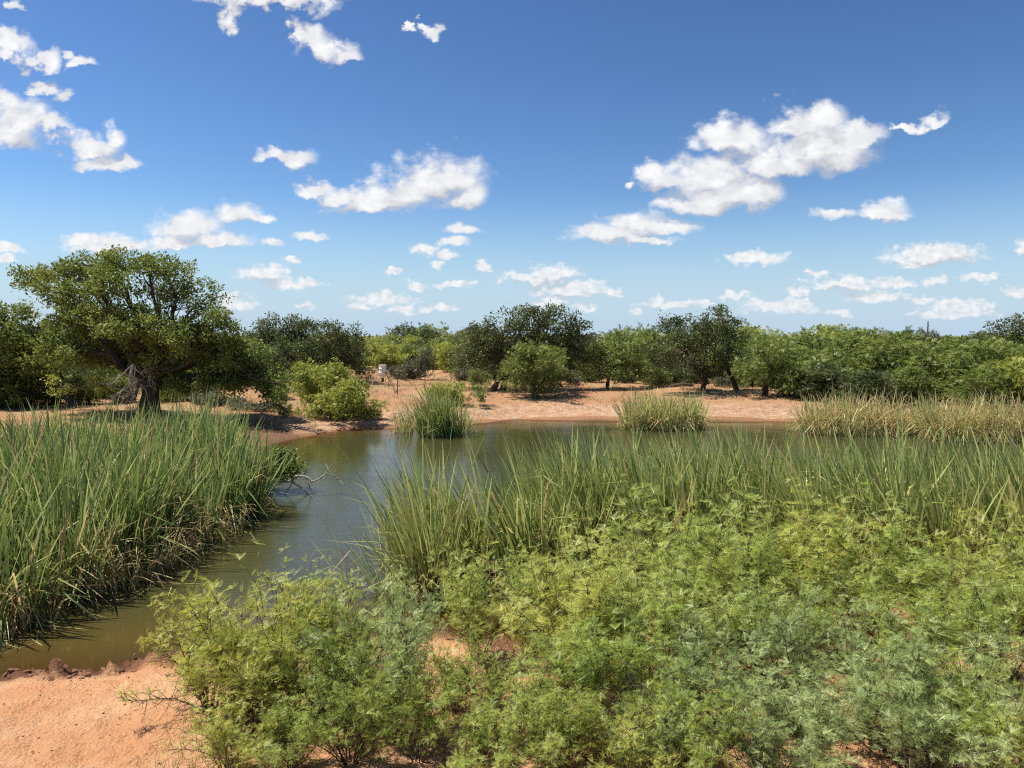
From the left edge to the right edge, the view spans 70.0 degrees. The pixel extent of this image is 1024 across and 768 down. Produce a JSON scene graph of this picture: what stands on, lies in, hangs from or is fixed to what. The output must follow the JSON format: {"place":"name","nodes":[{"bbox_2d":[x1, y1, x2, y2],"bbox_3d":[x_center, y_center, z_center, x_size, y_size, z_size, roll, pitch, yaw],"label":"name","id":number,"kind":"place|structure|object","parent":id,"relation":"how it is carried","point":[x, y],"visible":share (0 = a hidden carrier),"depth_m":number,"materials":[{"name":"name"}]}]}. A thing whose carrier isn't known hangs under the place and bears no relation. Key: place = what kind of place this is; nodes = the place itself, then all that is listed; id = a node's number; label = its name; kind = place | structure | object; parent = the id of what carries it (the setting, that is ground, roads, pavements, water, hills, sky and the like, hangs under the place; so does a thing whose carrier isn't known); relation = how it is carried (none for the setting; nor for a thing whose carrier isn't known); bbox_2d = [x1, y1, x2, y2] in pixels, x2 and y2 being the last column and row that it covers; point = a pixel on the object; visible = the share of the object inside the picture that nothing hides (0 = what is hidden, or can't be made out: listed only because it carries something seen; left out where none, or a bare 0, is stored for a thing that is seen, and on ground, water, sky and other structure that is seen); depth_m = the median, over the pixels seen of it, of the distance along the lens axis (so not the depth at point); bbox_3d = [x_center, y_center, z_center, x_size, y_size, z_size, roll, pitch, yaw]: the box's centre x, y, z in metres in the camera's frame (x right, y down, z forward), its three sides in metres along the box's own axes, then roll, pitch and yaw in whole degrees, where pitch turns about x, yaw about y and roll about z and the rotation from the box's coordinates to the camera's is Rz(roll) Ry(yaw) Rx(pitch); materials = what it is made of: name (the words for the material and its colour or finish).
{"place":"outdoors","nodes":[
{"label":"outdoors","id":0,"kind":"place"},
{"bbox_2d":[1,371,1017,426],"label":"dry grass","id":1,"kind":"structure","parent":0,"point":[445,379],"depth_m":50.22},
{"bbox_2d":[0,336,1023,767],"bbox_3d":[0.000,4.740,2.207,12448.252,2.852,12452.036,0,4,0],"label":"ground","id":2,"kind":"structure","parent":0,"point":[56,714],"depth_m":9.91,"materials":[{"name":"soil"}]},
{"bbox_2d":[0,299,88,406],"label":"dense tree","id":3,"kind":"object","parent":2,"relation":"on","point":[19,371],"visible":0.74,"depth_m":40.16,"materials":[{"name":"green plant"}]},
{"bbox_2d":[66,376,111,403],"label":"mesquite tree","id":4,"kind":"object","parent":2,"relation":"on","point":[81,395],"visible":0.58,"depth_m":42.51,"materials":[{"name":"green plant"}]},
{"bbox_2d":[66,365,133,383],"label":"mesquite tree","id":5,"kind":"object","parent":2,"relation":"on","point":[116,374],"visible":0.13,"depth_m":50.52,"materials":[{"name":"green plant"}]},
{"bbox_2d":[91,374,141,403],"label":"mesquite tree","id":6,"kind":"object","parent":2,"relation":"on","point":[120,382],"visible":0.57,"depth_m":43.83,"materials":[{"name":"green plant"}]},
{"bbox_2d":[0,385,299,650],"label":"cattail bed","id":7,"kind":"object","parent":2,"relation":"on","point":[97,509],"visible":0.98,"depth_m":16.23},
{"bbox_2d":[6,244,299,416],"bbox_3d":[-18.749,-2.622,38.138,15.738,9.320,7.982,0,4,0],"label":"spreading tree","id":8,"kind":"object","parent":2,"relation":"on","point":[142,331],"visible":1,"depth_m":37.06,"materials":[{"name":"green plant"}]},
{"bbox_2d":[109,577,278,722],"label":"mesquite shrub","id":9,"kind":"object","parent":2,"relation":"on","point":[195,679],"visible":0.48,"depth_m":8.68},
{"bbox_2d":[186,384,247,405],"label":"bush","id":10,"kind":"object","parent":2,"relation":"on","point":[198,396],"visible":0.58,"depth_m":43.25,"materials":[{"name":"green plant"}]},
{"bbox_2d":[157,670,288,767],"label":"mesquite shrub","id":11,"kind":"object","parent":2,"relation":"on","point":[217,745],"visible":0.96,"depth_m":7.37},
{"bbox_2d":[223,397,274,410],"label":"bush","id":12,"kind":"object","parent":2,"relation":"on","point":[255,406],"visible":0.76,"depth_m":41.51,"materials":[{"name":"green plant"}]},
{"bbox_2d":[161,539,366,731],"bbox_3d":[-2.984,3.035,8.641,2.109,2.115,2.092,-2,4,-29],"label":"mesquite shrub","id":13,"kind":"object","parent":2,"relation":"on","point":[280,644],"visible":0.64,"depth_m":8.21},
{"bbox_2d":[223,679,341,767],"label":"mesquite shrub","id":14,"kind":"object","parent":2,"relation":"on","point":[276,752],"visible":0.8,"depth_m":7.43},
{"bbox_2d":[266,395,302,416],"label":"bush","id":15,"kind":"object","parent":2,"relation":"on","point":[281,409],"visible":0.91,"depth_m":39.92,"materials":[{"name":"green plant"}]},
{"bbox_2d":[193,545,382,718],"bbox_3d":[-2.836,3.035,8.720,1.846,2.112,2.223,3,5,41],"label":"mesquite shrub","id":16,"kind":"object","parent":2,"relation":"on","point":[230,660],"visible":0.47,"depth_m":8.61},
{"bbox_2d":[237,311,345,381],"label":"live oak","id":17,"kind":"object","parent":2,"relation":"on","point":[291,329],"visible":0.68,"depth_m":62.43,"materials":[{"name":"green plant"}]},
{"bbox_2d":[249,569,379,724],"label":"mesquite shrub","id":18,"kind":"object","parent":2,"relation":"on","point":[361,669],"visible":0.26,"depth_m":8.35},
{"bbox_2d":[285,357,357,407],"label":"mesquite bush","id":19,"kind":"object","parent":2,"relation":"on","point":[314,380],"visible":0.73,"depth_m":42.31,"materials":[{"name":"green plant"}]},
{"bbox_2d":[267,637,417,767],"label":"mesquite shrub","id":20,"kind":"object","parent":2,"relation":"on","point":[364,730],"visible":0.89,"depth_m":7.51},
{"bbox_2d":[298,373,388,419],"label":"mesquite bush","id":21,"kind":"object","parent":2,"relation":"on","point":[338,400],"visible":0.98,"depth_m":40.14,"materials":[{"name":"green plant"}]},
{"bbox_2d":[318,318,376,378],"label":"live oak","id":22,"kind":"object","parent":2,"relation":"on","point":[354,360],"visible":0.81,"depth_m":60.44,"materials":[{"name":"green plant"}]},
{"bbox_2d":[273,555,437,718],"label":"mesquite shrub","id":23,"kind":"object","parent":2,"relation":"on","point":[347,618],"visible":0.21,"depth_m":8.91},
{"bbox_2d":[279,565,447,735],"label":"mesquite shrub","id":24,"kind":"object","parent":2,"relation":"on","point":[392,624],"visible":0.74,"depth_m":8.06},
{"bbox_2d":[361,339,405,369],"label":"mesquite tree","id":25,"kind":"object","parent":2,"relation":"on","point":[383,356],"visible":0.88,"depth_m":83.22,"materials":[{"name":"green plant"}]},
{"bbox_2d":[375,342,419,367],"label":"mesquite tree","id":26,"kind":"object","parent":2,"relation":"on","point":[400,355],"visible":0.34,"depth_m":87.57,"materials":[{"name":"green plant"}]},
{"bbox_2d":[385,396,428,434],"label":"cattail clump","id":27,"kind":"object","parent":2,"relation":"on","point":[409,430],"visible":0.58,"depth_m":37.68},
{"bbox_2d":[386,348,435,378],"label":"grey brush","id":28,"kind":"object","parent":2,"relation":"on","point":[422,361],"visible":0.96,"depth_m":65.65,"materials":[{"name":"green plant"}]},
{"bbox_2d":[385,321,440,344],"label":"mesquite tree","id":29,"kind":"object","parent":2,"relation":"on","point":[402,333],"visible":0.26,"depth_m":112.14,"materials":[{"name":"green plant"}]},
{"bbox_2d":[346,620,486,762],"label":"mesquite shrub","id":30,"kind":"object","parent":2,"relation":"on","point":[417,695],"visible":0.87,"depth_m":7.55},
{"bbox_2d":[420,380,473,405],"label":"bush","id":31,"kind":"object","parent":2,"relation":"on","point":[447,387],"visible":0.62,"depth_m":46.31,"materials":[{"name":"green plant"}]},
{"bbox_2d":[432,341,464,370],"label":"mesquite tree","id":32,"kind":"object","parent":2,"relation":"on","point":[441,354],"visible":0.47,"depth_m":79.03,"materials":[{"name":"green plant"}]},
{"bbox_2d":[428,327,490,368],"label":"mesquite tree","id":33,"kind":"object","parent":2,"relation":"on","point":[451,338],"visible":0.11,"depth_m":85.92,"materials":[{"name":"green plant"}]},
{"bbox_2d":[418,634,501,714],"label":"mesquite shrub","id":34,"kind":"object","parent":2,"relation":"on","point":[445,674],"visible":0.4,"depth_m":8.84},
{"bbox_2d":[465,368,492,384],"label":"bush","id":35,"kind":"object","parent":2,"relation":"on","point":[474,378],"visible":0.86,"depth_m":59.73,"materials":[{"name":"green plant"}]},
{"bbox_2d":[470,382,489,404],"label":"bush","id":36,"kind":"object","parent":2,"relation":"on","point":[477,392],"visible":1,"depth_m":46.61,"materials":[{"name":"green plant"}]},
{"bbox_2d":[424,536,552,660],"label":"mesquite shrub","id":37,"kind":"object","parent":2,"relation":"on","point":[460,602],"visible":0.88,"depth_m":10.57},
{"bbox_2d":[436,666,550,767],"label":"mesquite shrub","id":38,"kind":"object","parent":2,"relation":"on","point":[503,757],"visible":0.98,"depth_m":7.13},
{"bbox_2d":[466,629,523,702],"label":"bare shrub","id":39,"kind":"object","parent":2,"relation":"on","point":[497,664],"visible":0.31,"depth_m":9.13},
{"bbox_2d":[2,332,1023,345],"bbox_3d":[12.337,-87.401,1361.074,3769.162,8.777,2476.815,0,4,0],"label":"distant brush","id":40,"kind":"object","parent":2,"relation":"on","point":[375,338],"visible":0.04,"depth_m":227.37,"materials":[{"name":"green plant"}]},
{"bbox_2d":[446,300,601,391],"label":"live oak","id":41,"kind":"object","parent":2,"relation":"on","point":[544,320],"visible":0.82,"depth_m":53.87,"materials":[{"name":"green plant"}]},
{"bbox_2d":[436,609,612,760],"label":"mesquite shrub","id":42,"kind":"object","parent":2,"relation":"on","point":[549,666],"visible":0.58,"depth_m":7.97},
{"bbox_2d":[474,539,590,651],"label":"mesquite shrub","id":43,"kind":"object","parent":2,"relation":"on","point":[518,578],"visible":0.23,"depth_m":11.24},
{"bbox_2d":[495,337,574,398],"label":"mesquite tree","id":44,"kind":"object","parent":2,"relation":"on","point":[530,355],"visible":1,"depth_m":49.47,"materials":[{"name":"green plant"}]},
{"bbox_2d":[499,662,604,767],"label":"mesquite shrub","id":45,"kind":"object","parent":2,"relation":"on","point":[556,754],"visible":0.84,"depth_m":7.24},
{"bbox_2d":[486,518,650,683],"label":"mesquite shrub","id":46,"kind":"object","parent":2,"relation":"on","point":[595,607],"visible":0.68,"depth_m":9.64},
{"bbox_2d":[136,644,1023,767],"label":"dry weeds","id":47,"kind":"object","parent":2,"relation":"on","point":[175,762],"visible":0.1,"depth_m":8.14,"materials":[{"name":"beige plant"}]},
{"bbox_2d":[519,596,701,756],"bbox_3d":[0.960,3.238,7.924,1.721,1.750,2.072,0,4,-4],"label":"mesquite shrub","id":48,"kind":"object","parent":2,"relation":"on","point":[592,669],"visible":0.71,"depth_m":8.14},
{"bbox_2d":[501,499,724,643],"bbox_3d":[1.557,2.986,11.080,3.218,2.285,2.117,1,4,17],"label":"mesquite shrub","id":49,"kind":"object","parent":2,"relation":"on","point":[608,546],"visible":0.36,"depth_m":10.92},
{"bbox_2d":[574,334,653,388],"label":"mesquite tree","id":50,"kind":"object","parent":2,"relation":"on","point":[618,355],"visible":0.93,"depth_m":56.08,"materials":[{"name":"green plant"}]},
{"bbox_2d":[548,679,696,767],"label":"mesquite shrub","id":51,"kind":"object","parent":2,"relation":"on","point":[599,758],"visible":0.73,"depth_m":7.18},
{"bbox_2d":[597,322,687,377],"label":"mesquite tree","id":52,"kind":"object","parent":2,"relation":"on","point":[648,336],"visible":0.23,"depth_m":68.03,"materials":[{"name":"green plant"}]},
{"bbox_2d":[540,532,747,699],"bbox_3d":[1.670,3.025,9.232,2.972,2.000,1.956,-2,4,-31],"label":"mesquite shrub","id":53,"kind":"object","parent":2,"relation":"on","point":[663,632],"visible":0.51,"depth_m":9.10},
{"bbox_2d":[588,642,714,766],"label":"shrub","id":54,"kind":"object","parent":2,"relation":"on","point":[611,705],"visible":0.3,"depth_m":7.81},
{"bbox_2d":[594,682,710,767],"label":"mesquite shrub","id":55,"kind":"object","parent":2,"relation":"on","point":[669,734],"visible":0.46,"depth_m":7.17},
{"bbox_2d":[638,364,672,385],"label":"mesquite tree","id":56,"kind":"object","parent":2,"relation":"on","point":[658,379],"visible":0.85,"depth_m":58.13,"materials":[{"name":"green plant"}]},
{"bbox_2d":[544,473,793,645],"bbox_3d":[2.547,2.748,11.324,3.826,2.879,3.262,3,5,36],"label":"mesquite shrub","id":57,"kind":"object","parent":2,"relation":"on","point":[678,585],"visible":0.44,"depth_m":11.31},
{"bbox_2d":[602,646,774,767],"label":"mesquite shrub","id":58,"kind":"object","parent":2,"relation":"on","point":[701,748],"visible":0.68,"depth_m":7.07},
{"bbox_2d":[640,303,752,390],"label":"live oak","id":59,"kind":"object","parent":2,"relation":"on","point":[722,357],"visible":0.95,"depth_m":52.10,"materials":[{"name":"green plant"}]},
{"bbox_2d":[644,599,780,733],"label":"mesquite shrub","id":60,"kind":"object","parent":2,"relation":"on","point":[692,670],"visible":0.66,"depth_m":8.15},
{"bbox_2d":[643,482,810,628],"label":"mesquite shrub","id":61,"kind":"object","parent":2,"relation":"on","point":[771,568],"visible":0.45,"depth_m":10.95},
{"bbox_2d":[691,324,777,377],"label":"mesquite tree","id":62,"kind":"object","parent":2,"relation":"on","point":[751,335],"visible":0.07,"depth_m":64.40,"materials":[{"name":"green plant"}]},
{"bbox_2d":[683,559,818,678],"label":"mesquite shrub","id":63,"kind":"object","parent":2,"relation":"on","point":[764,595],"visible":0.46,"depth_m":9.55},
{"bbox_2d":[674,656,864,767],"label":"mesquite shrub","id":64,"kind":"object","parent":2,"relation":"on","point":[760,751],"visible":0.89,"depth_m":7.00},
{"bbox_2d":[704,574,851,717],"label":"mesquite shrub","id":65,"kind":"object","parent":2,"relation":"on","point":[785,644],"visible":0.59,"depth_m":8.79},
{"bbox_2d":[729,333,826,396],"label":"mesquite tree","id":66,"kind":"object","parent":2,"relation":"on","point":[774,349],"visible":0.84,"depth_m":49.42,"materials":[{"name":"green plant"}]},
{"bbox_2d":[688,476,907,635],"bbox_3d":[4.180,2.823,11.729,3.318,2.654,2.756,0,4,-5],"label":"mesquite shrub","id":67,"kind":"object","parent":2,"relation":"on","point":[791,547],"visible":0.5,"depth_m":11.16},
{"bbox_2d":[771,352,849,396],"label":"mesquite tree","id":68,"kind":"object","parent":2,"relation":"on","point":[791,378],"visible":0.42,"depth_m":49.15,"materials":[{"name":"green plant"}]},
{"bbox_2d":[753,660,875,767],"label":"mesquite shrub","id":69,"kind":"object","parent":2,"relation":"on","point":[813,725],"visible":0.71,"depth_m":7.32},
{"bbox_2d":[772,326,875,372],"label":"mesquite tree","id":70,"kind":"object","parent":2,"relation":"on","point":[806,340],"visible":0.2,"depth_m":57.92,"materials":[{"name":"green plant"}]},
{"bbox_2d":[788,360,865,402],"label":"mesquite tree","id":71,"kind":"object","parent":2,"relation":"on","point":[817,373],"visible":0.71,"depth_m":47.14,"materials":[{"name":"green plant"}]},
{"bbox_2d":[803,323,851,335],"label":"mesquite tree","id":72,"kind":"object","parent":2,"relation":"on","point":[829,330],"visible":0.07,"depth_m":85.48,"materials":[{"name":"green plant"}]},
{"bbox_2d":[775,550,893,664],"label":"mesquite shrub","id":73,"kind":"object","parent":2,"relation":"on","point":[824,590],"visible":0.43,"depth_m":10.15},
{"bbox_2d":[800,344,884,381],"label":"mesquite tree","id":74,"kind":"object","parent":2,"relation":"on","point":[828,351],"visible":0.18,"depth_m":52.41,"materials":[{"name":"green plant"}]},
{"bbox_2d":[829,368,907,405],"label":"mesquite tree","id":75,"kind":"object","parent":2,"relation":"on","point":[870,379],"visible":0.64,"depth_m":45.42,"materials":[{"name":"green plant"}]},
{"bbox_2d":[751,585,987,767],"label":"mesquite shrub","id":76,"kind":"object","parent":2,"relation":"on","point":[869,663],"visible":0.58,"depth_m":7.79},
{"bbox_2d":[791,468,949,632],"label":"mesquite shrub","id":77,"kind":"object","parent":2,"relation":"on","point":[891,543],"visible":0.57,"depth_m":11.53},
{"bbox_2d":[845,325,897,351],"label":"mesquite tree","id":78,"kind":"object","parent":2,"relation":"on","point":[867,332],"visible":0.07,"depth_m":59.96,"materials":[{"name":"green plant"}]},
{"bbox_2d":[850,348,943,391],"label":"mesquite tree","id":79,"kind":"object","parent":2,"relation":"on","point":[865,364],"visible":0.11,"depth_m":50.23,"materials":[{"name":"green plant"}]},
{"bbox_2d":[870,329,937,344],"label":"mesquite tree","id":80,"kind":"object","parent":2,"relation":"on","point":[909,332],"visible":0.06,"depth_m":63.17,"materials":[{"name":"green plant"}]},
{"bbox_2d":[872,364,937,401],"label":"mesquite tree","id":81,"kind":"object","parent":2,"relation":"on","point":[911,377],"visible":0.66,"depth_m":46.41,"materials":[{"name":"green plant"}]},
{"bbox_2d":[849,334,972,386],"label":"mesquite tree","id":82,"kind":"object","parent":2,"relation":"on","point":[888,358],"visible":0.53,"depth_m":49.88,"materials":[{"name":"green plant"}]},
{"bbox_2d":[850,565,1003,682],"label":"mesquite shrub","id":83,"kind":"object","parent":2,"relation":"on","point":[937,612],"visible":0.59,"depth_m":9.08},
{"bbox_2d":[834,637,1022,767],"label":"mesquite shrub","id":84,"kind":"object","parent":2,"relation":"on","point":[904,728],"visible":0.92,"depth_m":6.95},
{"bbox_2d":[907,370,963,400],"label":"mesquite tree","id":85,"kind":"object","parent":2,"relation":"on","point":[932,384],"visible":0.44,"depth_m":47.17,"materials":[{"name":"green plant"}]},
{"bbox_2d":[871,526,1023,643],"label":"mesquite shrub","id":86,"kind":"object","parent":2,"relation":"on","point":[918,563],"visible":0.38,"depth_m":10.92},
{"bbox_2d":[872,587,1023,748],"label":"mesquite shrub","id":87,"kind":"object","parent":2,"relation":"on","point":[999,647],"visible":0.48,"depth_m":7.77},
{"bbox_2d":[883,533,1023,688],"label":"mesquite shrub","id":88,"kind":"object","parent":2,"relation":"on","point":[1006,602],"visible":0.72,"depth_m":9.31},
{"bbox_2d":[920,334,986,355],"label":"mesquite tree","id":89,"kind":"object","parent":2,"relation":"on","point":[950,340],"visible":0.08,"depth_m":59.32,"materials":[{"name":"green plant"}]},
{"bbox_2d":[918,337,1023,388],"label":"mesquite tree","id":90,"kind":"object","parent":2,"relation":"on","point":[989,349],"visible":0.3,"depth_m":50.01,"materials":[{"name":"green plant"}]},
{"bbox_2d":[920,634,1023,767],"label":"mesquite shrub","id":91,"kind":"object","parent":2,"relation":"on","point":[967,701],"visible":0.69,"depth_m":7.08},
{"bbox_2d":[926,500,1023,626],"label":"mesquite shrub","id":92,"kind":"object","parent":2,"relation":"on","point":[983,552],"visible":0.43,"depth_m":12.10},
{"bbox_2d":[934,362,1020,406],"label":"mesquite tree","id":93,"kind":"object","parent":2,"relation":"on","point":[987,382],"visible":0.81,"depth_m":44.83,"materials":[{"name":"green plant"}]},
{"bbox_2d":[958,499,1023,622],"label":"mesquite shrub","id":94,"kind":"object","parent":2,"relation":"on","point":[1009,545],"visible":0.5,"depth_m":11.21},
{"bbox_2d":[978,356,1023,405],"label":"mesquite tree","id":95,"kind":"object","parent":2,"relation":"on","point":[1019,382],"visible":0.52,"depth_m":44.70,"materials":[{"name":"green plant"}]},
{"bbox_2d":[982,312,1023,347],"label":"live oak","id":96,"kind":"object","parent":2,"relation":"on","point":[1016,333],"visible":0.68,"depth_m":56.72,"materials":[{"name":"green plant"}]},
{"bbox_2d":[0,419,1023,672],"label":"pond water","id":97,"kind":"structure","parent":0,"point":[298,521],"depth_m":18.83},
{"bbox_2d":[245,442,351,496],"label":"drowned bush","id":98,"kind":"object","parent":97,"relation":"in","point":[292,470],"visible":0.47,"depth_m":23.28,"materials":[{"name":"green plant"}]},
{"bbox_2d":[311,518,385,598],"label":"cattail clump","id":99,"kind":"object","parent":97,"relation":"in","point":[343,570],"visible":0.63,"depth_m":13.98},
{"bbox_2d":[332,497,419,592],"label":"cattail clump","id":100,"kind":"object","parent":97,"relation":"in","point":[383,571],"visible":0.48,"depth_m":14.34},
{"bbox_2d":[330,430,491,608],"bbox_3d":[-1.592,2.595,13.560,3.069,3.604,2.765,3,5,41],"label":"cattail clump","id":101,"kind":"object","parent":97,"relation":"in","point":[432,541],"visible":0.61,"depth_m":13.56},
{"bbox_2d":[394,375,478,439],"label":"cattail clump","id":102,"kind":"object","parent":97,"relation":"in","point":[438,416],"visible":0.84,"depth_m":36.17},
{"bbox_2d":[609,380,721,431],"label":"cattail clump","id":103,"kind":"object","parent":97,"relation":"in","point":[648,415],"visible":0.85,"depth_m":38.97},
{"bbox_2d":[339,408,1023,610],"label":"cattail bed","id":104,"kind":"object","parent":97,"relation":"in","point":[576,484],"visible":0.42,"depth_m":14.74,"materials":[{"name":"plant"}]},
{"bbox_2d":[782,364,920,437],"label":"cattail clump","id":105,"kind":"object","parent":97,"relation":"in","point":[836,413],"visible":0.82,"depth_m":37.04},
{"bbox_2d":[901,381,1023,443],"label":"cattail clump","id":106,"kind":"object","parent":97,"relation":"in","point":[990,415],"visible":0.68,"depth_m":34.93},
{"bbox_2d":[0,0,1023,336],"label":"sky","id":107,"kind":"structure","parent":0,"point":[787,165],"materials":[{"name":"blue"}]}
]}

